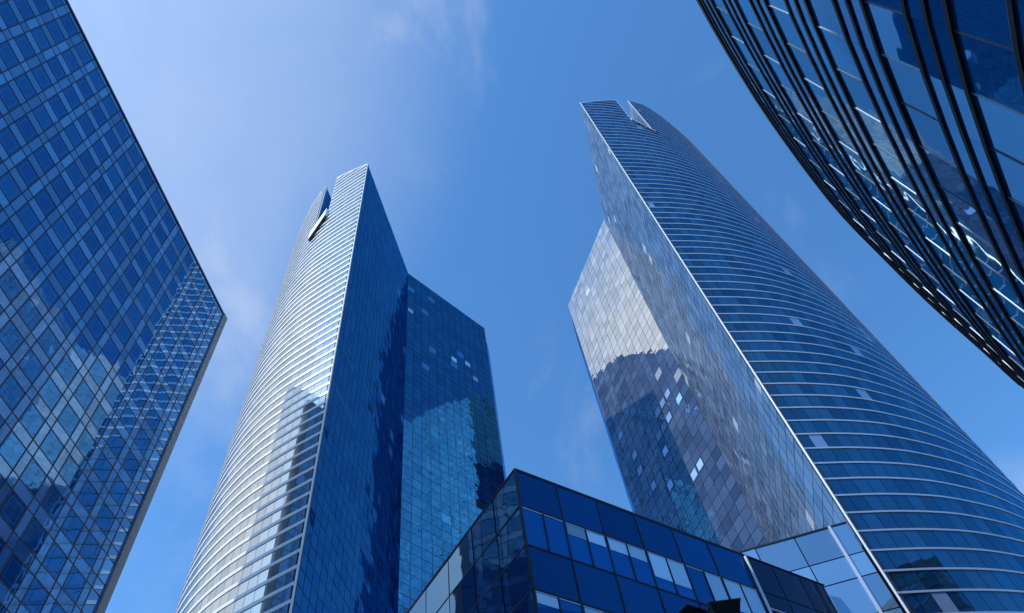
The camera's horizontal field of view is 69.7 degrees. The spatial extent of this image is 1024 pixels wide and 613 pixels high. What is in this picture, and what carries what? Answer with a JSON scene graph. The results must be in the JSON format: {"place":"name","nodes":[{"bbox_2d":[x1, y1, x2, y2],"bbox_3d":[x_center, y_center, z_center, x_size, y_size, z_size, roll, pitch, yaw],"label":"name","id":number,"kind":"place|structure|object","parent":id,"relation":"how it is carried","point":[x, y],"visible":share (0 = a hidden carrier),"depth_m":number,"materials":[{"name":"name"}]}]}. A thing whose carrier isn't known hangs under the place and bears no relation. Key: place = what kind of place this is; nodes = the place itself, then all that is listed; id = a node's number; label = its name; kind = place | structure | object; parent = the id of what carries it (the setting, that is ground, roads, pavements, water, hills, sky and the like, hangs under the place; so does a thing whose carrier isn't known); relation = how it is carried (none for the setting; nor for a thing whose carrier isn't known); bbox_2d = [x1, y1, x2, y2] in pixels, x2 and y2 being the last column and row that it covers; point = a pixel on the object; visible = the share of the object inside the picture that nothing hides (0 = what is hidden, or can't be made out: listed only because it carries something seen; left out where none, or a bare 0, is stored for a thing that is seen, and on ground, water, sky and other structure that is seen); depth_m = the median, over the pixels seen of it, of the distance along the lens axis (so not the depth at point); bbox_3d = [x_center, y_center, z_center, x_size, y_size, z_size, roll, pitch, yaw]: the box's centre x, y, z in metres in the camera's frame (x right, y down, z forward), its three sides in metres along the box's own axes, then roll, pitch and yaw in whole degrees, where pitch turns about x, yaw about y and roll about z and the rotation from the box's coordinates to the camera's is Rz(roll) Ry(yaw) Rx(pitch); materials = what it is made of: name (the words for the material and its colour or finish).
{"place":"outdoors","nodes":[
{"label":"outdoors","id":0,"kind":"place"},
{"bbox_2d":[0,0,227,612],"bbox_3d":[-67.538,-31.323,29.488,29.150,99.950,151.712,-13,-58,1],"label":"office tower","id":1,"kind":"structure","parent":0,"point":[113,318],"depth_m":76.01,"materials":[{"name":"blue glass"}]},
{"bbox_2d":[175,163,505,612],"bbox_3d":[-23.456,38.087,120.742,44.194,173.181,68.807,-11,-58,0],"label":"skyscraper","id":2,"kind":"structure","parent":0,"point":[363,470],"depth_m":115.20,"materials":[{"name":"blue glass"}]},
{"bbox_2d":[68,0,1023,612],"label":"sky","id":3,"kind":"structure","parent":0,"point":[466,119],"materials":[{"name":"blue"}]},
{"bbox_2d":[568,100,1023,612],"bbox_3d":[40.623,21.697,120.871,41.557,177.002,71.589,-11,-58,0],"label":"skyscraper","id":4,"kind":"structure","parent":0,"point":[754,383],"depth_m":97.66,"materials":[{"name":"blue glass"},{"name":"deep blue glass"},{"name":"white metal"}]},
{"bbox_2d":[696,0,1023,388],"bbox_3d":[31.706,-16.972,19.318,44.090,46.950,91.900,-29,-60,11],"label":"curved tower","id":5,"kind":"structure","parent":0,"point":[898,126],"depth_m":28.09,"materials":[{"name":"glass"},{"name":"aluminium"},{"name":"dark grey metal"}]},
{"label":"ground","id":6,"kind":"structure","parent":0,"visible":0},
{"bbox_2d":[406,468,837,612],"bbox_3d":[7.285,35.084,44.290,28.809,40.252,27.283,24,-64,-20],"label":"building","id":7,"kind":"structure","parent":6,"relation":"on","point":[529,543],"depth_m":47.21,"materials":[{"name":"blue glass"}]},
{"bbox_2d":[679,604,706,612],"bbox_3d":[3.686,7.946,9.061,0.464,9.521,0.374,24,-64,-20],"label":"street lamp","id":8,"kind":"object","parent":6,"relation":"on","point":[687,608],"visible":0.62,"depth_m":12.95,"materials":[{"name":"black metal"}]},
{"bbox_2d":[707,598,740,612],"bbox_3d":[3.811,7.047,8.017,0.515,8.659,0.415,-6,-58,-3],"label":"street lamp","id":9,"kind":"object","parent":6,"relation":"on","point":[727,606],"visible":1,"depth_m":11.52,"materials":[{"name":"black metal"}]},
{"bbox_2d":[738,521,902,612],"bbox_3d":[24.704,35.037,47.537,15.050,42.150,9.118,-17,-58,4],"label":"podium block","id":10,"kind":"structure","parent":6,"relation":"on","point":[834,559],"depth_m":59.90,"materials":[{"name":"blue glass"}]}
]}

